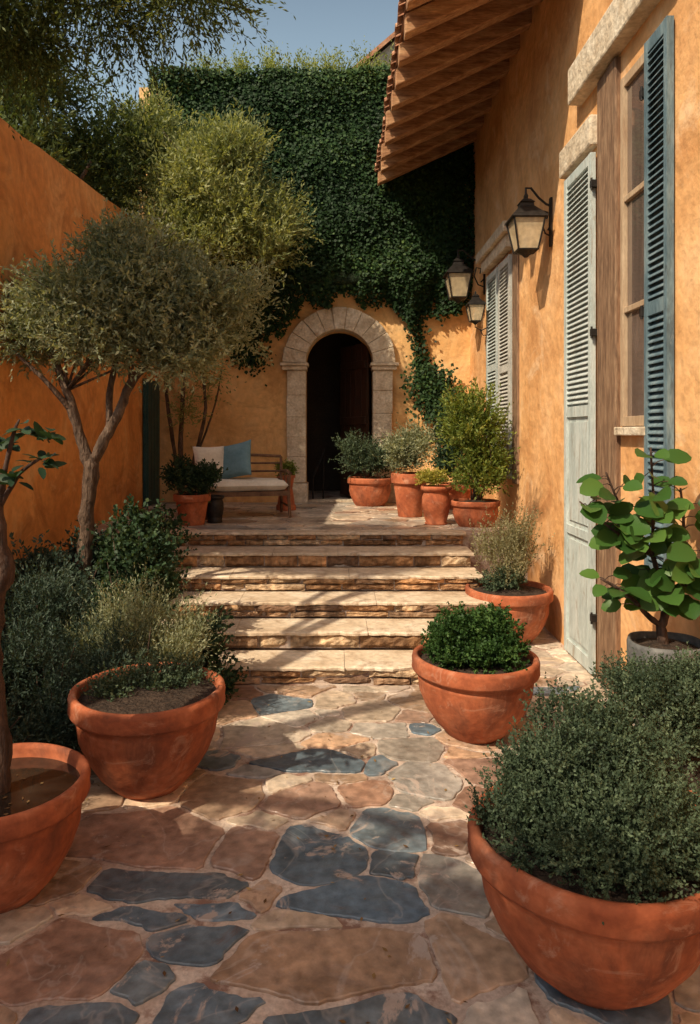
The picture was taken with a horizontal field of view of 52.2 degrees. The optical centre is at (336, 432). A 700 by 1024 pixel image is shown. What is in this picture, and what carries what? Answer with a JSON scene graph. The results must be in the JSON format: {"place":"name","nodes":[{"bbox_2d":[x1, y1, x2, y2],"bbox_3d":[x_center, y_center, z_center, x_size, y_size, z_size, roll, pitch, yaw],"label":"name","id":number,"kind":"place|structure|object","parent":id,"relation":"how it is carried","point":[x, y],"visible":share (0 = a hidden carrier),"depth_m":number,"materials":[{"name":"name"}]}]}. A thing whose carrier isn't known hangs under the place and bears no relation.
{"place":"outdoors","nodes":[
{"label":"outdoors","id":0,"kind":"place"},
{"bbox_2d":[5,657,78,750],"bbox_3d":[-2.145,2.134,6.395,1.890,0.001,4.390,0,0,0],"label":"planting bed","id":1,"kind":"object","parent":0,"point":[42,713],"depth_m":5.51,"materials":[{"name":"soil"}]},
{"bbox_2d":[1,520,114,676],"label":"leafy shrub","id":2,"kind":"object","parent":1,"relation":"on","point":[53,556],"visible":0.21,"depth_m":6.30,"materials":[{"name":"green plant"}]},
{"bbox_2d":[1,553,159,754],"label":"rosemary bush","id":3,"kind":"object","parent":1,"relation":"on","point":[35,655],"visible":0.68,"depth_m":4.81,"materials":[{"name":"green plant"}]},
{"bbox_2d":[92,530,122,591],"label":"leafy shrub","id":4,"kind":"object","parent":1,"relation":"on","point":[97,556],"visible":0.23,"depth_m":6.76,"materials":[{"name":"green plant"}]},
{"bbox_2d":[0,196,288,663],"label":"olive tree","id":5,"kind":"object","parent":1,"relation":"on","point":[118,291],"visible":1,"depth_m":6.42,"materials":[{"name":"green plant"}]},
{"bbox_2d":[10,0,398,142],"label":"sky","id":6,"kind":"structure","parent":0,"point":[334,23],"materials":[{"name":"blue"}]},
{"bbox_2d":[95,502,513,529],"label":"terrace paving","id":7,"kind":"structure","parent":0,"point":[318,515],"depth_m":9.91,"materials":[{"name":"beige stone"}]},
{"bbox_2d":[157,453,227,525],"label":"potted plant","id":8,"kind":"object","parent":7,"relation":"on","point":[201,478],"visible":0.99,"depth_m":9.18,"materials":[{"name":"green plant"}]},
{"bbox_2d":[206,495,224,522],"bbox_3d":[-1.620,1.012,9.500,0.260,0.360,0.260,0,0,0],"label":"black lantern pot","id":9,"kind":"object","parent":7,"relation":"on","point":[215,510],"visible":0.79,"depth_m":9.40,"materials":[{"name":"metal"}]},
{"bbox_2d":[107,77,324,492],"bbox_3d":[-1.941,-2.089,10.798,3.561,6.568,2.318,0,0,0],"label":"willow leaved tree","id":10,"kind":"object","parent":7,"relation":"on","point":[206,183],"visible":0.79,"depth_m":10.41,"materials":[{"name":"green plant"}]},
{"bbox_2d":[205,453,291,519],"bbox_3d":[-1.308,0.747,10.283,1.216,0.894,0.827,0,0,-14],"label":"garden bench","id":11,"kind":"object","parent":7,"relation":"on","point":[242,487],"visible":0.8,"depth_m":9.99,"materials":[{"name":"beige fabric"}]},
{"bbox_2d":[192,446,223,472],"bbox_3d":[-1.800,0.420,10.160,0.480,0.480,0.190,0,-14,-32],"label":"pillow","id":12,"kind":"object","parent":11,"relation":"on","point":[209,454],"visible":0.56,"depth_m":10.10,"materials":[{"name":"beige fabric"}]},
{"bbox_2d":[222,440,251,478],"bbox_3d":[-1.450,0.395,10.220,0.540,0.540,0.191,-13,-25,22],"label":"pillow","id":13,"kind":"object","parent":11,"relation":"on","point":[237,460],"visible":0.84,"depth_m":10.12,"materials":[{"name":"blue fabric"}]},
{"bbox_2d":[274,458,298,510],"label":"potted plant","id":14,"kind":"object","parent":7,"relation":"on","point":[290,466],"visible":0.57,"depth_m":10.98,"materials":[{"name":"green plant"}]},
{"bbox_2d":[328,429,398,506],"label":"potted plant","id":15,"kind":"object","parent":7,"relation":"on","point":[371,490],"visible":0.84,"depth_m":11.58,"materials":[{"name":"green plant"}]},
{"bbox_2d":[373,417,440,517],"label":"potted plant","id":16,"kind":"object","parent":7,"relation":"on","point":[406,450],"visible":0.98,"depth_m":10.06,"materials":[{"name":"green plant"}]},
{"bbox_2d":[414,466,451,525],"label":"potted plant","id":17,"kind":"object","parent":7,"relation":"on","point":[436,504],"visible":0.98,"depth_m":9.21,"materials":[{"name":"yellow plant"}]},
{"bbox_2d":[426,410,472,509],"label":"potted plant","id":18,"kind":"object","parent":7,"relation":"on","point":[452,492],"visible":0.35,"depth_m":11.06,"materials":[{"name":"green plant"}]},
{"bbox_2d":[429,377,520,527],"bbox_3d":[1.764,0.220,9.134,1.190,1.944,1.036,0,0,0],"label":"potted plant","id":19,"kind":"object","parent":7,"relation":"on","point":[471,421],"visible":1,"depth_m":8.97,"materials":[{"name":"green plant"}]},
{"bbox_2d":[0,627,699,1023],"bbox_3d":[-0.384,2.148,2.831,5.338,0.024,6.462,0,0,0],"label":"courtyard paving","id":20,"kind":"structure","parent":0,"point":[67,959],"depth_m":3.33,"materials":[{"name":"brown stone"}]},
{"bbox_2d":[3,668,53,743],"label":"rosemary bush","id":21,"kind":"object","parent":20,"relation":"on","point":[17,735],"visible":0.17,"depth_m":4.14,"materials":[{"name":"green plant"}]},
{"bbox_2d":[0,419,90,913],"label":"potted tree","id":22,"kind":"object","parent":20,"relation":"on","point":[44,789],"visible":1,"depth_m":3.30,"materials":[{"name":"green plant"}]},
{"bbox_2d":[65,493,193,662],"bbox_3d":[-1.774,1.337,6.139,1.123,1.642,0.959,0,0,0],"label":"leafy shrub","id":23,"kind":"object","parent":20,"relation":"on","point":[136,544],"visible":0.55,"depth_m":6.07,"materials":[{"name":"green plant"}]},
{"bbox_2d":[67,644,225,799],"bbox_3d":[-1.147,1.742,4.353,0.932,0.793,0.933,0,0,0],"label":"potted plant","id":24,"kind":"object","parent":20,"relation":"on","point":[147,731],"visible":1,"depth_m":4.09,"materials":[{"name":"green plant"}]},
{"bbox_2d":[60,556,233,668],"bbox_3d":[-1.363,1.524,5.219,1.175,1.271,1.080,0,0,28],"label":"feathery shrub","id":25,"kind":"object","parent":20,"relation":"on","point":[176,638],"visible":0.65,"depth_m":5.13,"materials":[{"name":"green plant"}]},
{"bbox_2d":[128,503,200,599],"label":"leafy shrub","id":26,"kind":"object","parent":20,"relation":"on","point":[175,523],"visible":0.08,"depth_m":7.86,"materials":[{"name":"green plant"}]},
{"bbox_2d":[145,605,248,704],"bbox_3d":[-1.192,1.792,5.727,0.945,0.757,0.709,0,0,17],"label":"leafy shrub","id":27,"kind":"object","parent":20,"relation":"on","point":[226,674],"visible":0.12,"depth_m":5.71,"materials":[{"name":"green plant"}]},
{"bbox_2d":[6,689,531,1023],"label":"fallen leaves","id":28,"kind":"object","parent":20,"relation":"on","point":[236,1007],"visible":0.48,"depth_m":3.25,"materials":[{"name":"brown plant"}]},
{"bbox_2d":[79,530,489,684],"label":"stone staircase","id":29,"kind":"structure","parent":20,"relation":"on","point":[333,606],"depth_m":7.39,"materials":[{"name":"beige stone"}]},
{"bbox_2d":[412,599,539,743],"bbox_3d":[0.989,1.658,5.102,0.896,0.960,0.904,0,0,0],"label":"potted plant","id":30,"kind":"object","parent":20,"relation":"on","point":[477,671],"visible":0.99,"depth_m":4.85,"materials":[{"name":"green plant"}]},
{"bbox_2d":[464,671,699,1010],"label":"potted plant","id":31,"kind":"object","parent":20,"relation":"on","point":[583,828],"visible":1,"depth_m":2.57,"materials":[{"name":"green plant"}]},
{"bbox_2d":[576,447,699,733],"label":"potted fig","id":32,"kind":"object","parent":20,"relation":"on","point":[643,589],"visible":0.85,"depth_m":4.27,"materials":[{"name":"plant"}]},
{"bbox_2d":[589,642,699,809],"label":"potted plant","id":33,"kind":"object","parent":20,"relation":"on","point":[673,687],"visible":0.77,"depth_m":3.58,"materials":[{"name":"green plant"}]},
{"bbox_2d":[353,31,394,70],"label":"neighbouring house","id":34,"kind":"structure","parent":0,"point":[385,45],"depth_m":16.00,"materials":[{"name":"paint"}]},
{"bbox_2d":[528,629,600,685],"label":"side path paving","id":35,"kind":"structure","parent":0,"point":[543,639],"depth_m":6.60,"materials":[{"name":"beige stone"}]},
{"bbox_2d":[465,497,554,643],"bbox_3d":[1.808,1.400,7.422,0.928,1.476,0.908,0,0,0],"label":"potted plant","id":36,"kind":"object","parent":35,"relation":"on","point":[523,597],"visible":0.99,"depth_m":7.30,"materials":[{"name":"green plant"}]},
{"label":"ground","id":37,"kind":"structure","parent":0,"visible":0},
{"bbox_2d":[0,118,159,654],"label":"courtyard wall","id":38,"kind":"structure","parent":37,"relation":"on","point":[45,198],"depth_m":7.84,"materials":[{"name":"orange paint"}]},
{"bbox_2d":[143,380,159,506],"bbox_3d":[-3.058,0.157,11.820,0.075,2.055,0.800,0,0,0],"label":"door","id":39,"kind":"structure","parent":38,"relation":"in","point":[151,397],"depth_m":11.66,"materials":[{"name":"wood"}]},
{"bbox_2d":[38,104,138,217],"bbox_3d":[-4.986,-2.443,15.393,6.219,9.244,3.574,0,0,0],"label":"garden tree","id":40,"kind":"object","parent":37,"relation":"on","point":[111,184],"depth_m":14.72,"materials":[{"name":"green plant"}]},
{"bbox_2d":[0,36,178,221],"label":"garden tree","id":41,"kind":"object","parent":37,"relation":"on","point":[68,151],"visible":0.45,"depth_m":9.99,"materials":[{"name":"green plant"}]},
{"bbox_2d":[0,0,295,140],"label":"shade tree","id":42,"kind":"object","parent":37,"relation":"on","point":[24,19],"visible":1,"depth_m":5.51,"materials":[{"name":"green plant"}]},
{"bbox_2d":[139,87,469,502],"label":"archway wall","id":43,"kind":"structure","parent":37,"relation":"on","point":[341,364],"depth_m":12.30,"materials":[{"name":"paint"}]},
{"bbox_2d":[148,33,475,429],"bbox_3d":[-0.248,-3.351,12.321,5.829,6.863,1.159,0,0,0],"label":"ivy hedge","id":44,"kind":"object","parent":43,"relation":"attached to","point":[395,242],"visible":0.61,"depth_m":11.93,"materials":[{"name":"green plant"}]},
{"bbox_2d":[340,343,368,495],"bbox_3d":[0.311,-0.220,13.040,0.080,2.760,0.995,0,0,-28],"label":"door","id":45,"kind":"structure","parent":43,"relation":"in","point":[354,359],"depth_m":13.02,"materials":[{"name":"brown wood"}]},
{"bbox_2d":[94,491,527,579],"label":"terrace body","id":46,"kind":"structure","parent":37,"relation":"on","point":[466,540],"depth_m":8.60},
{"bbox_2d":[374,0,699,728],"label":"villa","id":47,"kind":"object","parent":37,"relation":"on","point":[584,115],"visible":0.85,"depth_m":6.68,"materials":[{"name":"paint"}]},
{"bbox_2d":[443,249,484,302],"bbox_3d":[1.987,-2.423,11.050,0.631,0.830,0.416,0,0,0],"label":"wall lantern","id":48,"kind":"object","parent":47,"relation":"attached to","point":[457,276],"depth_m":10.92,"materials":[{"name":"black metal"}]},
{"bbox_2d":[465,291,490,338],"bbox_3d":[2.113,-1.752,10.600,0.378,0.713,0.272,0,0,0],"label":"wall lantern","id":49,"kind":"object","parent":47,"relation":"attached to","point":[475,305],"depth_m":10.52,"materials":[{"name":"black metal"}]},
{"bbox_2d":[504,187,551,257],"bbox_3d":[2.067,-2.245,7.620,0.471,0.750,0.377,0,0,0],"label":"wall lantern","id":50,"kind":"object","parent":47,"relation":"attached to","point":[524,224],"depth_m":7.51,"materials":[{"name":"black metal"}]},
{"bbox_2d":[614,53,644,435],"bbox_3d":[2.300,-1.404,5.465,0.140,2.848,0.570,0,0,0],"label":"window","id":51,"kind":"structure","parent":47,"relation":"in","point":[631,108],"depth_m":5.58,"materials":[{"name":"brown wood"}]}
]}

